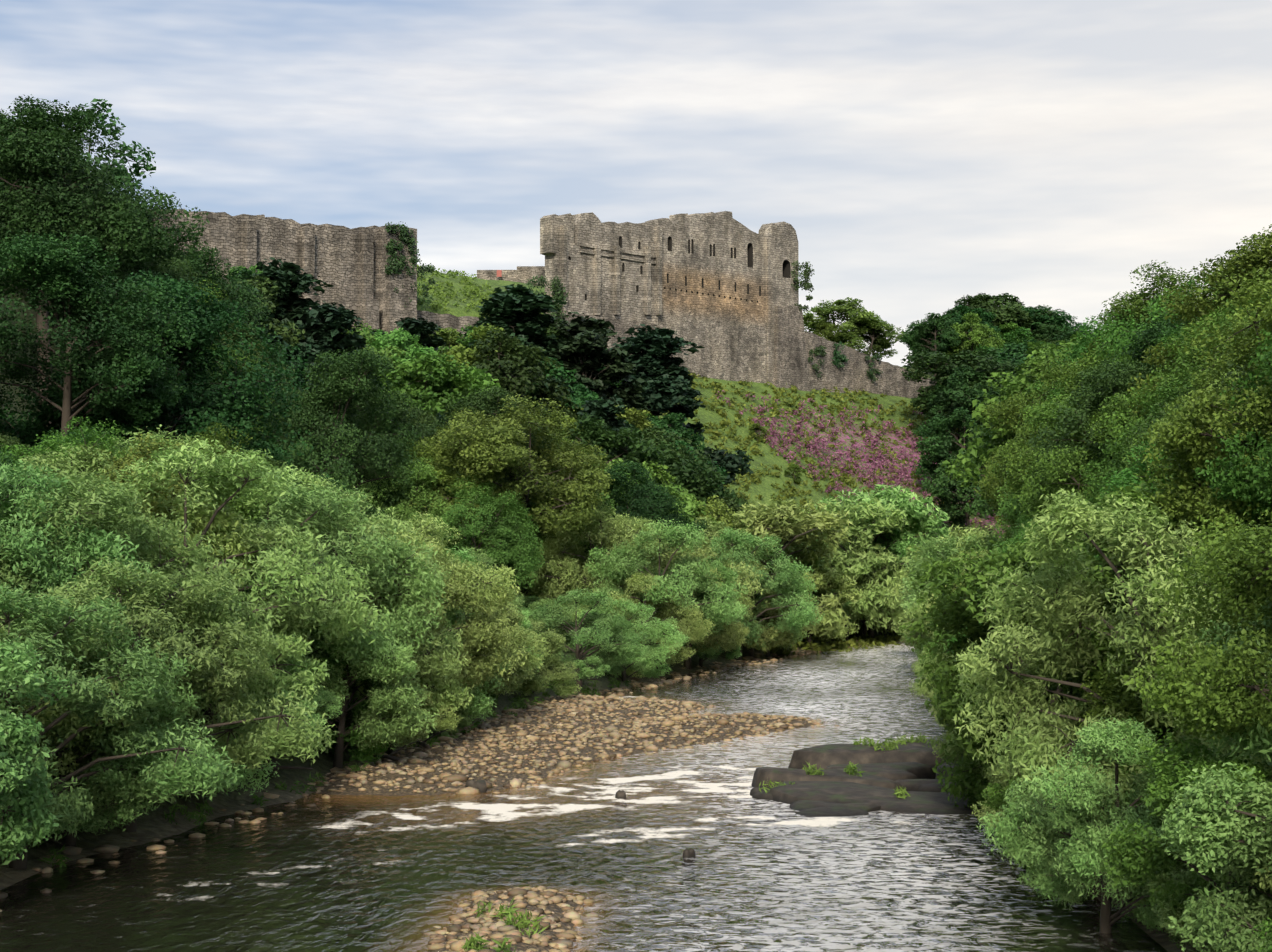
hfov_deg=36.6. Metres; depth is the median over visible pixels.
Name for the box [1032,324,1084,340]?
broad tree
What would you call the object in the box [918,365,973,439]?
broad tree
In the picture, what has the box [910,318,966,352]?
broad tree
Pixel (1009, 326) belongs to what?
tree
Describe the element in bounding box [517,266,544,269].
castle wall
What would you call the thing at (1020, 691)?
willow tree
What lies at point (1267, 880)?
shrub
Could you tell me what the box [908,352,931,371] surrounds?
broad tree
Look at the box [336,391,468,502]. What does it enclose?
broad tree
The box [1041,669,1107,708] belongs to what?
shrub
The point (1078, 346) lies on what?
tree
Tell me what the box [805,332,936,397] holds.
castle curtain wall
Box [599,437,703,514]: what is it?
broad tree
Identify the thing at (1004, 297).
broad tree
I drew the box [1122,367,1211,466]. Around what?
broad tree
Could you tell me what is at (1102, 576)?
tree
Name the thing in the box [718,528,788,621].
willow tree
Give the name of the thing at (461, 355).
tree
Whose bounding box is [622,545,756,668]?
willow tree
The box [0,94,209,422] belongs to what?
broad tree
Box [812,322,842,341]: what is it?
tree
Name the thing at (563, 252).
castle pilaster
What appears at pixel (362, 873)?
river water
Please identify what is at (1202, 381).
lime tree
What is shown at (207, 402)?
broad tree
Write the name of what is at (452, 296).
castle mound grass tufts
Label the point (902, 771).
rock slab
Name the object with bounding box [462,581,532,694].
willow tree
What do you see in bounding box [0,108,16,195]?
broad tree
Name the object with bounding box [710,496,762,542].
broad tree
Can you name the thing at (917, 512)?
willow tree
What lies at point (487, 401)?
broad tree
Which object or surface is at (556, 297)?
chamber ivy
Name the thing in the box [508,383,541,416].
broad tree
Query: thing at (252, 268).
lime tree
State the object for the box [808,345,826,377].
ivy curtain
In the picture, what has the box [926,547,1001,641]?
willow tree
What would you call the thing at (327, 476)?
broad tree
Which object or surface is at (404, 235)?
ivy
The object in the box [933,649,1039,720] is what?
shrub
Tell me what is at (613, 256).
castle stringcourse
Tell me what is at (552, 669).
willow tree
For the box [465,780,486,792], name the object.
river boulder
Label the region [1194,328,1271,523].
tree
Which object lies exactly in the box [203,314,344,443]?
broad tree
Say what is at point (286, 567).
willow tree
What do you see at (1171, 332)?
tree
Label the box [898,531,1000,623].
shrub
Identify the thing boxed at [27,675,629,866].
bank weeds
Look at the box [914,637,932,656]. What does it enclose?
shrub
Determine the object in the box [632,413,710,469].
broad tree
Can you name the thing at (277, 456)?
broad tree
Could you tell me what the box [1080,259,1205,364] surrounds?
tree
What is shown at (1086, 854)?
willow tree
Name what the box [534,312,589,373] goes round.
broad tree
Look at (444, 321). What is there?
low castle gap wall
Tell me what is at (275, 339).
yew tree
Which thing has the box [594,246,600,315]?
castle pilaster
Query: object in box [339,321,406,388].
lime tree
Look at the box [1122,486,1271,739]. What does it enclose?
tree
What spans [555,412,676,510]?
broad tree
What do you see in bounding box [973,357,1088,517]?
tree
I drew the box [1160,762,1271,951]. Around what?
tree
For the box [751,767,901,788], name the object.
rock slab
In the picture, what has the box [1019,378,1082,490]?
tree
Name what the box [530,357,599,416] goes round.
broad tree
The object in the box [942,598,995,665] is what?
tree
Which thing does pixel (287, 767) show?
driftwood branch
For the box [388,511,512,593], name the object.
willow tree
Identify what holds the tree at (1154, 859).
on the terrain
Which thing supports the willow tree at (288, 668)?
on the terrain
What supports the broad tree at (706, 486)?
on the terrain
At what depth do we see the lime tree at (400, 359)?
217.13 m
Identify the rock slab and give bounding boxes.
[750,787,772,799]
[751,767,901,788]
[769,781,983,814]
[788,739,961,769]
[789,800,880,816]
[826,762,935,780]
[896,779,968,791]
[935,755,965,778]
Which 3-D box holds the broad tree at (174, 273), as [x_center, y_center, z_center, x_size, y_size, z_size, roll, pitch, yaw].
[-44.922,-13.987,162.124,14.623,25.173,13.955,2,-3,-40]
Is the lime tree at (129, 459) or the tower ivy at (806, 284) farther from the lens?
the tower ivy at (806, 284)
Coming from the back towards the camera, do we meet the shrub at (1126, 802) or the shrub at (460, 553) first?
the shrub at (460, 553)
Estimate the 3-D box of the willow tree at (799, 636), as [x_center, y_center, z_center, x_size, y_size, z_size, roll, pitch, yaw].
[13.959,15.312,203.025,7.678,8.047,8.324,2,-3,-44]
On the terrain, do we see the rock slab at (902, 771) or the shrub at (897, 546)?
the shrub at (897, 546)
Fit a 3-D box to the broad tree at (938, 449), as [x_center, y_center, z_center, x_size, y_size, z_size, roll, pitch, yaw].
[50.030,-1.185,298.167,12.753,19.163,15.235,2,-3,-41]
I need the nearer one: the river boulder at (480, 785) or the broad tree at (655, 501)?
the river boulder at (480, 785)
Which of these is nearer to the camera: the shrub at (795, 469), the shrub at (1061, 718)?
the shrub at (1061, 718)
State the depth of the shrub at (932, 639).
125.41 m
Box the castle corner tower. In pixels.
[758,221,798,384]
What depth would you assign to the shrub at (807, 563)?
219.10 m
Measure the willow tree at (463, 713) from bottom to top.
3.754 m
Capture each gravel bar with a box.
[311,696,812,795]
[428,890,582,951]
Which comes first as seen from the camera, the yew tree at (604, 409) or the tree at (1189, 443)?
the tree at (1189, 443)
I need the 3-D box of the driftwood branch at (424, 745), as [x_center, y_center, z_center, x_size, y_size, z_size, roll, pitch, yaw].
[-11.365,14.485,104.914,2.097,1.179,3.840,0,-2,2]
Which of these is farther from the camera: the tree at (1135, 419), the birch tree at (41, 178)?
the birch tree at (41, 178)
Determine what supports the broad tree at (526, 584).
on the terrain
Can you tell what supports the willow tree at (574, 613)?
on the terrain
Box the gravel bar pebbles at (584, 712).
[307,694,838,793]
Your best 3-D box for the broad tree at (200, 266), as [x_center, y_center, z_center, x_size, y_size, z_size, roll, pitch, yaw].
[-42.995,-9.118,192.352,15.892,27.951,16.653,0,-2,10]
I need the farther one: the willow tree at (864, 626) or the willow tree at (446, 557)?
the willow tree at (864, 626)
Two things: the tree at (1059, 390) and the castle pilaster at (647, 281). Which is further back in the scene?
the castle pilaster at (647, 281)
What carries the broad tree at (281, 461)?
on the terrain
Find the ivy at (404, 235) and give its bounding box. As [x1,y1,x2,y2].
[383,221,421,274]
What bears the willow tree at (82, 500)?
on the terrain
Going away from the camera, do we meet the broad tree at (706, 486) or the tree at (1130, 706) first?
the tree at (1130, 706)
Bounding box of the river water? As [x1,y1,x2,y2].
[0,641,1167,951]
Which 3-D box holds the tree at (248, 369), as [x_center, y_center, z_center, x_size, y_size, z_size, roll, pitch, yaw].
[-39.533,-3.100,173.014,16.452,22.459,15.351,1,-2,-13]
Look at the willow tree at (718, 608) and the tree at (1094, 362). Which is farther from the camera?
the willow tree at (718, 608)
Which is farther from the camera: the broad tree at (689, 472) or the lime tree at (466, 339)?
the lime tree at (466, 339)
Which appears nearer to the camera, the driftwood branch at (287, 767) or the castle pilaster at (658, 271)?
the driftwood branch at (287, 767)
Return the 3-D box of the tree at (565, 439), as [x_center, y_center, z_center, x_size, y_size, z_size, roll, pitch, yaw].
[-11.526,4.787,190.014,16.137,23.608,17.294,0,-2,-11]
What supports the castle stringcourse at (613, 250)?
attached to the castle chamber block
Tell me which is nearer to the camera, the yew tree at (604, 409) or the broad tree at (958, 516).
the yew tree at (604, 409)
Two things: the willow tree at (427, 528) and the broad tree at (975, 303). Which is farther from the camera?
the broad tree at (975, 303)
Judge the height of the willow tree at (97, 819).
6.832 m
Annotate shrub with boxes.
[0,627,93,777]
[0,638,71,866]
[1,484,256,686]
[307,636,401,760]
[415,613,469,678]
[445,546,484,573]
[642,525,763,648]
[694,517,774,622]
[748,423,766,441]
[767,544,820,606]
[784,463,806,483]
[869,525,924,631]
[891,547,957,648]
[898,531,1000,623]
[898,536,960,605]
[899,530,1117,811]
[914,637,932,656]
[928,622,957,664]
[932,725,982,775]
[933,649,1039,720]
[946,726,996,793]
[950,524,1017,572]
[970,722,1113,845]
[981,757,1051,873]
[1009,704,1081,760]
[1017,769,1156,894]
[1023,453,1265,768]
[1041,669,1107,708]
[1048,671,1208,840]
[1066,699,1122,730]
[1099,824,1240,917]
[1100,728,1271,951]
[1113,742,1167,833]
[1144,852,1270,947]
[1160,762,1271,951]
[1247,834,1271,920]
[1252,917,1271,951]
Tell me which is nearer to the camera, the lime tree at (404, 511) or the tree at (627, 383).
the lime tree at (404, 511)
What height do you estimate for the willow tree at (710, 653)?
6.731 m
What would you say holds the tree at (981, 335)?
on the terrain
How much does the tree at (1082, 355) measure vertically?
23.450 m
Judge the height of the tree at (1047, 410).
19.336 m
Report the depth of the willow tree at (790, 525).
209.51 m
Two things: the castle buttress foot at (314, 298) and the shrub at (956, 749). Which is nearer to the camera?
the shrub at (956, 749)
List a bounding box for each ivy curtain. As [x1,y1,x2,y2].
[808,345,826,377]
[832,342,848,367]
[865,353,882,381]
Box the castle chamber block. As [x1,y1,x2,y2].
[540,212,657,323]
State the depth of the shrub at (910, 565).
193.24 m
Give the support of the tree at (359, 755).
on the terrain
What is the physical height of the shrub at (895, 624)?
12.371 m
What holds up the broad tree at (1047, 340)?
on the terrain
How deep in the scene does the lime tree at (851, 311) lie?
336.95 m
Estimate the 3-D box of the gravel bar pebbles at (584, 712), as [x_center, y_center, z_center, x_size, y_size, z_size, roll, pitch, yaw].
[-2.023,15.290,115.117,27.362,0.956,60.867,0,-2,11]
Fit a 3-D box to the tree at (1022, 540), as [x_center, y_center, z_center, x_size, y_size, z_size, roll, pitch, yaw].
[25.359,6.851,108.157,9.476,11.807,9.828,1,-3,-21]
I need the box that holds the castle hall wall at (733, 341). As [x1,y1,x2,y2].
[658,301,766,382]
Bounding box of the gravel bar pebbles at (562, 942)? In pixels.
[425,886,598,951]
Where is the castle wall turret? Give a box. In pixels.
[379,225,416,332]
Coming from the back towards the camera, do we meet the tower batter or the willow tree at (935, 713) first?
the tower batter
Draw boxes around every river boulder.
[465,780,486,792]
[615,790,625,798]
[683,848,695,857]
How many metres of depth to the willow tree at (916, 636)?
170.25 m
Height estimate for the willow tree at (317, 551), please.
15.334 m
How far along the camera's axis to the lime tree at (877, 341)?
336.76 m
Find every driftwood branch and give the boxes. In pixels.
[244,754,312,771]
[373,741,417,760]
[416,728,449,748]
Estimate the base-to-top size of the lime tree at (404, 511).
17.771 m
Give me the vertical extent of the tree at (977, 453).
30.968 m
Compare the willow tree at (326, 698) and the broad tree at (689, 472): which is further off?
the broad tree at (689, 472)
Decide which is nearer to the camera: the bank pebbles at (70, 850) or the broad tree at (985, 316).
the bank pebbles at (70, 850)
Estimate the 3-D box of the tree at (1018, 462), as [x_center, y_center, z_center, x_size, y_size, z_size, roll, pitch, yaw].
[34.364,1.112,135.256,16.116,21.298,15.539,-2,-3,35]
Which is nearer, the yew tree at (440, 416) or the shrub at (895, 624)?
the shrub at (895, 624)
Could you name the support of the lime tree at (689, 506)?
on the terrain
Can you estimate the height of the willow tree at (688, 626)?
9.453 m
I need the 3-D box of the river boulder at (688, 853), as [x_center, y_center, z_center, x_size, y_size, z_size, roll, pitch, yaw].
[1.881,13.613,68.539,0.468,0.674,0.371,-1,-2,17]
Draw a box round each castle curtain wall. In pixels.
[145,208,379,327]
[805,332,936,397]
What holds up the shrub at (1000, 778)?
on the terrain
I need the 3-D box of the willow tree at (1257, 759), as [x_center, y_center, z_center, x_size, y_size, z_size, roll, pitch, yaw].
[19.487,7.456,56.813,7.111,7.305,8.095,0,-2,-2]
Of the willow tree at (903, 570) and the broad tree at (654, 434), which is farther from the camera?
the broad tree at (654, 434)
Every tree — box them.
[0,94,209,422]
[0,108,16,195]
[0,112,79,341]
[0,230,198,438]
[0,269,312,463]
[0,416,126,479]
[0,433,32,465]
[0,448,71,573]
[0,452,176,671]
[0,469,284,731]
[0,473,57,610]
[0,555,339,832]
[0,579,246,869]
[0,664,199,850]
[6,436,389,727]
[10,162,201,346]
[11,443,136,528]
[14,242,60,332]
[17,98,155,375]
[34,428,117,475]
[45,436,274,727]
[57,432,251,586]
[59,274,107,350]
[67,425,127,448]
[73,424,302,546]
[75,219,210,347]
[93,269,235,352]
[125,575,325,800]
[158,337,283,445]
[176,245,296,395]
[180,422,261,480]
[194,648,344,771]
[195,470,448,713]
[201,275,305,359]
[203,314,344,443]
[226,446,366,595]
[227,264,262,278]
[227,266,295,318]
[231,282,293,384]
[241,257,333,385]
[250,500,474,723]
[251,344,431,510]
[251,441,303,474]
[255,452,293,473]
[268,471,366,593]
[269,452,306,474]
[271,300,379,447]
[278,468,441,613]
[299,617,438,767]
[310,458,377,513]
[314,472,359,541]
[327,528,527,695]
[331,502,385,537]
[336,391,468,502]
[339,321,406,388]
[344,678,460,754]
[345,349,394,396]
[345,406,449,507]
[349,455,496,554]
[355,326,438,392]
[355,352,500,431]
[368,317,446,357]
[383,436,526,549]
[385,353,455,413]
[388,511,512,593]
[406,401,450,429]
[409,393,614,593]
[415,562,510,722]
[417,385,611,579]
[417,543,460,570]
[419,678,471,738]
[430,327,466,352]
[430,483,546,588]
[437,323,494,362]
[440,323,537,380]
[441,327,581,424]
[443,562,553,714]
[455,283,634,422]
[457,547,524,611]
[462,410,577,594]
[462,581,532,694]
[489,562,528,595]
[503,478,586,632]
[505,610,543,674]
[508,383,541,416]
[510,618,579,698]
[512,376,574,419]
[518,504,667,630]
[519,587,649,689]
[521,595,540,610]
[524,513,631,608]
[528,411,583,609]
[528,598,573,654]
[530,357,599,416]
[531,387,630,424]
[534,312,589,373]
[540,450,652,591]
[543,312,650,413]
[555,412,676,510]
[559,599,590,651]
[561,394,633,572]
[568,404,617,555]
[568,598,688,682]
[577,348,620,382]
[581,460,707,551]
[582,458,699,555]
[584,517,748,673]
[585,460,718,551]
[590,364,651,419]
[598,515,682,616]
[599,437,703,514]
[599,571,715,677]
[609,324,753,484]
[611,443,749,515]
[614,405,653,437]
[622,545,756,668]
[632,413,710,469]
[639,425,710,488]
[669,440,727,495]
[677,623,745,666]
[679,495,737,532]
[693,516,726,548]
[698,527,824,661]
[701,545,752,643]
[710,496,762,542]
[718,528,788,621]
[727,498,851,648]
[741,583,794,656]
[756,588,808,656]
[769,539,851,614]
[795,564,862,649]
[797,497,930,640]
[803,297,879,344]
[810,484,958,637]
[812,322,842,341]
[830,317,904,357]
[849,565,909,638]
[884,523,1015,604]
[896,313,960,375]
[900,348,1027,433]
[900,620,929,664]
[903,564,970,637]
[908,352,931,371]
[909,624,970,709]
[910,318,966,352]
[911,631,935,675]
[912,407,993,528]
[913,365,1001,439]
[915,596,988,676]
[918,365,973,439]
[918,580,985,663]
[921,450,1001,530]
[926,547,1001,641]
[929,654,955,734]
[934,312,1004,354]
[936,304,1002,339]
[941,331,1096,502]
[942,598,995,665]
[943,295,1008,339]
[945,293,1034,335]
[953,488,1269,855]
[965,624,1088,769]
[972,326,1050,429]
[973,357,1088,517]
[974,339,1051,398]
[977,716,1222,939]
[986,510,1038,569]
[989,356,1082,510]
[991,412,1049,542]
[993,293,1068,333]
[994,322,1022,355]
[996,342,1126,498]
[996,494,1096,563]
[1002,379,1053,459]
[1007,305,1090,342]
[1008,310,1126,428]
[1011,354,1139,527]
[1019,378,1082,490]
[1021,346,1152,473]
[1022,368,1169,536]
[1026,358,1163,510]
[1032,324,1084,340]
[1034,338,1061,347]
[1052,329,1080,350]
[1069,337,1129,371]
[1071,314,1203,429]
[1077,369,1194,507]
[1078,441,1206,617]
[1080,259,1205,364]
[1081,490,1115,532]
[1089,268,1229,363]
[1102,306,1248,468]
[1121,322,1266,484]
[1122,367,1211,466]
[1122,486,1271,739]
[1127,224,1271,417]
[1133,307,1269,485]
[1142,266,1271,562]
[1143,315,1223,372]
[1146,645,1268,759]
[1166,620,1271,785]
[1177,286,1271,391]
[1192,579,1271,772]
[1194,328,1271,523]
[1207,312,1266,468]
[1212,322,1271,455]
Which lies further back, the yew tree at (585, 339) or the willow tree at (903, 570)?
the yew tree at (585, 339)
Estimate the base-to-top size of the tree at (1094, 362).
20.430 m
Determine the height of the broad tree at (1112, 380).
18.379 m
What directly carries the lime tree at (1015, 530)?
on the terrain
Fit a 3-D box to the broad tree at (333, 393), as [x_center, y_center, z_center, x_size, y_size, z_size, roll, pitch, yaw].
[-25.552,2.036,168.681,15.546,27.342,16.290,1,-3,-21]
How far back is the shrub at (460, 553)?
146.16 m
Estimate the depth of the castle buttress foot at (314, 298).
247.82 m
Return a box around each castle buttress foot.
[303,295,319,309]
[362,299,378,329]
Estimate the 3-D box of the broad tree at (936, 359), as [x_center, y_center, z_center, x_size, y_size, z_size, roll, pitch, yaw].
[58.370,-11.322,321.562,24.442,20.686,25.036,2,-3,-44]
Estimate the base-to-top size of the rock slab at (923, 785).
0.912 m
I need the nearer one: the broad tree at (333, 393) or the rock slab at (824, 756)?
the rock slab at (824, 756)
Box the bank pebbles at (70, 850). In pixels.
[0,639,903,911]
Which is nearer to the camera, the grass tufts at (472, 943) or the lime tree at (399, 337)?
the grass tufts at (472, 943)
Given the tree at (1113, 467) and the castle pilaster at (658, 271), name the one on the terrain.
the tree at (1113, 467)
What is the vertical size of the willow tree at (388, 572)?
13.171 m
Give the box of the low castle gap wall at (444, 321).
[417,310,478,348]
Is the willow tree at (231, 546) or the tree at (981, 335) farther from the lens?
the tree at (981, 335)
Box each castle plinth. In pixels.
[558,312,662,333]
[566,330,636,354]
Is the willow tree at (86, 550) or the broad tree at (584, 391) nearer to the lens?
the willow tree at (86, 550)
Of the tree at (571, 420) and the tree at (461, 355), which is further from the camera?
the tree at (461, 355)
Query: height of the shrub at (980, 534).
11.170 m
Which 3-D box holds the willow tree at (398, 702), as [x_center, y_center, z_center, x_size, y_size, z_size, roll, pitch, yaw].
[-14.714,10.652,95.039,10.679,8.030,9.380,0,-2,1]
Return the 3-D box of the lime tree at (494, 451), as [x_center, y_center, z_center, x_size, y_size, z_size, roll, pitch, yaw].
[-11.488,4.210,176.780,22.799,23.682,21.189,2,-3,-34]
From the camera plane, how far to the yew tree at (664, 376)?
252.16 m
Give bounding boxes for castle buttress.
[242,220,256,272]
[300,226,314,298]
[359,232,373,329]
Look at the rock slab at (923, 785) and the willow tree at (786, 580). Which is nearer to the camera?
the rock slab at (923, 785)
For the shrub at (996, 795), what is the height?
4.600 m
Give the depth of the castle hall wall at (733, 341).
306.57 m
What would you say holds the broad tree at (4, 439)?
on the terrain
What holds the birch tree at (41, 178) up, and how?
on the terrain
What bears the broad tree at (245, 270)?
on the terrain
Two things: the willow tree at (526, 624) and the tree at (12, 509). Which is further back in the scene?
the willow tree at (526, 624)
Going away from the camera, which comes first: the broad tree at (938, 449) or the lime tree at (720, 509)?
the lime tree at (720, 509)
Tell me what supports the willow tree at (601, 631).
on the terrain
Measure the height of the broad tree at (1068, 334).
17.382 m
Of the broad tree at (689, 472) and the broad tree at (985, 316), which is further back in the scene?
the broad tree at (985, 316)
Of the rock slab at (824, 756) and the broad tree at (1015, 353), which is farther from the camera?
the broad tree at (1015, 353)
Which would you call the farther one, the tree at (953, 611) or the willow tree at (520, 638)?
the willow tree at (520, 638)
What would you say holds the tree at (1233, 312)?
on the terrain
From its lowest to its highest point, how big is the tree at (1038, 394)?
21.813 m
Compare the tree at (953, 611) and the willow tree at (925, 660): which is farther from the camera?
the willow tree at (925, 660)
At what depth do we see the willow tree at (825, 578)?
216.85 m
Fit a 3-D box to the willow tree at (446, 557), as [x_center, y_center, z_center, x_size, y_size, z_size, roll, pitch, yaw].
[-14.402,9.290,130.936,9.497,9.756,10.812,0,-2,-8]
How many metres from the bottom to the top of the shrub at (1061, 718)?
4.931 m
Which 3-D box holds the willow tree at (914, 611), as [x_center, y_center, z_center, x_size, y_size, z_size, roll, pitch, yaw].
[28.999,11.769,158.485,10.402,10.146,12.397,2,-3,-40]
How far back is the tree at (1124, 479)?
83.04 m
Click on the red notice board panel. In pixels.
(499, 273)
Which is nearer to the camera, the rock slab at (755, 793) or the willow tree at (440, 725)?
the rock slab at (755, 793)
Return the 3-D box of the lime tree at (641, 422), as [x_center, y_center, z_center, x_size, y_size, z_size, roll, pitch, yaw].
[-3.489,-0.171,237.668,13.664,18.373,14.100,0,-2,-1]
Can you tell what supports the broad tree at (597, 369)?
on the terrain
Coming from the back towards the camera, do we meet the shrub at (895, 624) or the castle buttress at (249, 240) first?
the castle buttress at (249, 240)
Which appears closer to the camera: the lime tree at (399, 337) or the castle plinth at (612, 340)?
the lime tree at (399, 337)
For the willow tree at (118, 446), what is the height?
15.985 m
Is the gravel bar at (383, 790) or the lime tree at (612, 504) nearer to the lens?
the gravel bar at (383, 790)
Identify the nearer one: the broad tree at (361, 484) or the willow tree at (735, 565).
the broad tree at (361, 484)
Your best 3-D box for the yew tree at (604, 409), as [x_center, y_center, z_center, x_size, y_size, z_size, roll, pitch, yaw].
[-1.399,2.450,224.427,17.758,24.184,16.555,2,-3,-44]
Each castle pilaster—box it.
[560,225,566,312]
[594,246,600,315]
[613,246,619,314]
[644,245,650,314]
[655,225,661,314]
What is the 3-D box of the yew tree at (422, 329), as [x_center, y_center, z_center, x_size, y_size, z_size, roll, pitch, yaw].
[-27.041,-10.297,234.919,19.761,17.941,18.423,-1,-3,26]
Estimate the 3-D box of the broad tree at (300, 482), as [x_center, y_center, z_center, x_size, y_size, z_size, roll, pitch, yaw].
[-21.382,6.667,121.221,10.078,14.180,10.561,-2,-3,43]
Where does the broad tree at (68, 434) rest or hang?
on the terrain
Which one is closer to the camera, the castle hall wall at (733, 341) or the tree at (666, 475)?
the tree at (666, 475)
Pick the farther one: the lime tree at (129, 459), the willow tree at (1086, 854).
the lime tree at (129, 459)
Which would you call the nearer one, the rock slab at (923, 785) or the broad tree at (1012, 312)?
the rock slab at (923, 785)
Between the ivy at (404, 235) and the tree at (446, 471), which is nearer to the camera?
the tree at (446, 471)
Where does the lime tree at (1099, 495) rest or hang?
on the terrain
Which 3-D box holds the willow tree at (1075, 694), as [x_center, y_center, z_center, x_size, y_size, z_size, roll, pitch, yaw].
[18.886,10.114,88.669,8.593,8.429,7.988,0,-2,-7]
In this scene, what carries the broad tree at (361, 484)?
on the terrain
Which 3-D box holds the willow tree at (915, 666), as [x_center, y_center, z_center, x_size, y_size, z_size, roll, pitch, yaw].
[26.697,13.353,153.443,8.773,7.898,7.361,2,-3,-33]
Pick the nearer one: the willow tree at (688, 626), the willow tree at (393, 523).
the willow tree at (393, 523)
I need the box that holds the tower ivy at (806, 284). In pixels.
[791,260,814,311]
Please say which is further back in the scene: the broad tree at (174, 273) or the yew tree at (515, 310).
the yew tree at (515, 310)
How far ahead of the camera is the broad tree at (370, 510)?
128.76 m
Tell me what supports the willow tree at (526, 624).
on the terrain
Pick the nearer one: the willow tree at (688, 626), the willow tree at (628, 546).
the willow tree at (688, 626)
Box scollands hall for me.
[646,211,764,310]
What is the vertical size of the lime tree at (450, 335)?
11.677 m
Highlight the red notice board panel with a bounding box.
[497,270,501,276]
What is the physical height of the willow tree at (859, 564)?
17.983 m
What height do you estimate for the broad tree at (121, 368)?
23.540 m
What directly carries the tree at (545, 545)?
on the terrain
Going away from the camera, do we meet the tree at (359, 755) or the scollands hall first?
the tree at (359, 755)
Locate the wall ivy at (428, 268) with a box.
[394,263,435,309]
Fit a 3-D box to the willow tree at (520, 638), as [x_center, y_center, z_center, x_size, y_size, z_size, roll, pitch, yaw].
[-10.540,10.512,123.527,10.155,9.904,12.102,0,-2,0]
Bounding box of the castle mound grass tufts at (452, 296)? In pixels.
[417,264,497,313]
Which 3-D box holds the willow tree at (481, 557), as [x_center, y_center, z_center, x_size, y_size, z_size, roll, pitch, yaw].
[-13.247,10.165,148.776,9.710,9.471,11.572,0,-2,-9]
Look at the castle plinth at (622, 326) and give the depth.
288.66 m
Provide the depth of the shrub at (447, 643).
114.07 m
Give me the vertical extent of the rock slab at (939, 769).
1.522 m
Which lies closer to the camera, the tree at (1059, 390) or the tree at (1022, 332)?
the tree at (1059, 390)
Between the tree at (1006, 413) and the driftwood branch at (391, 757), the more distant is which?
the tree at (1006, 413)
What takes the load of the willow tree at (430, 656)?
on the terrain
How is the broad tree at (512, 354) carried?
on the terrain
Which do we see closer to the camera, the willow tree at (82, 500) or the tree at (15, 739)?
the tree at (15, 739)
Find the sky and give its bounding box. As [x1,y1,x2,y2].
[0,0,1271,366]
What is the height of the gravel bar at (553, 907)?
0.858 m
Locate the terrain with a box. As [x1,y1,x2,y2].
[0,247,1255,951]
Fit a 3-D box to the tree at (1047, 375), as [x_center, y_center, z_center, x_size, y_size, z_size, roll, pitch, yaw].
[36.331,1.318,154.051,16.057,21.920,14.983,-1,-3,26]
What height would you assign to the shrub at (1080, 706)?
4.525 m
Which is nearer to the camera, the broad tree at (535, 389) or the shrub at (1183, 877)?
the shrub at (1183, 877)
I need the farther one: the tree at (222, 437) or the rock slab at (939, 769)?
the tree at (222, 437)
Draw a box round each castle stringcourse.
[579,244,656,257]
[579,250,656,263]
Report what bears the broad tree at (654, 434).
on the terrain
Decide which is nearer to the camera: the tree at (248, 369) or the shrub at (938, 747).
the shrub at (938, 747)
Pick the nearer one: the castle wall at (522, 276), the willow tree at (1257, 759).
the willow tree at (1257, 759)
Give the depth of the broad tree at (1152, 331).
125.26 m
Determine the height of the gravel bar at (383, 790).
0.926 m
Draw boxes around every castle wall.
[477,270,544,286]
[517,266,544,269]
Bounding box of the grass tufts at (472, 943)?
[457,733,946,951]
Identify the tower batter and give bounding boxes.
[774,306,810,390]
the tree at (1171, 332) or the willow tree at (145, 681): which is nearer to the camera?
the willow tree at (145, 681)
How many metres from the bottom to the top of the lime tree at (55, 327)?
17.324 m
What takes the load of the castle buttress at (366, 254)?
on the terrain
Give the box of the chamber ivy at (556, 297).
[524,274,568,317]
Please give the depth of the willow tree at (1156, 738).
62.52 m
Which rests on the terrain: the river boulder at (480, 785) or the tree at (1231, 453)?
the tree at (1231, 453)
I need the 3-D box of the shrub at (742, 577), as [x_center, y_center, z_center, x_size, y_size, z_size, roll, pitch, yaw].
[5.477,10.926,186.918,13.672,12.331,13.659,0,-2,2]
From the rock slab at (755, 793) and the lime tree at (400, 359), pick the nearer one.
the rock slab at (755, 793)
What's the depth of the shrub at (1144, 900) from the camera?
55.78 m
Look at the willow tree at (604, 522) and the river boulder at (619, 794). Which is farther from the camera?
the willow tree at (604, 522)
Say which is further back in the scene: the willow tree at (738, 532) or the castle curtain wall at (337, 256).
the castle curtain wall at (337, 256)
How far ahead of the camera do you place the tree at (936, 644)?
120.18 m
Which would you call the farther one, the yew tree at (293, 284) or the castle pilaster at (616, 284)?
the castle pilaster at (616, 284)
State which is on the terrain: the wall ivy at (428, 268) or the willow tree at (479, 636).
the willow tree at (479, 636)
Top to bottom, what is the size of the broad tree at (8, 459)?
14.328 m
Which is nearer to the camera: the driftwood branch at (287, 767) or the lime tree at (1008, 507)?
the driftwood branch at (287, 767)
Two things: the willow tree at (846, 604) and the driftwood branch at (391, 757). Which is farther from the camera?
the willow tree at (846, 604)
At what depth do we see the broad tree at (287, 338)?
202.37 m
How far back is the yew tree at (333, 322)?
203.69 m

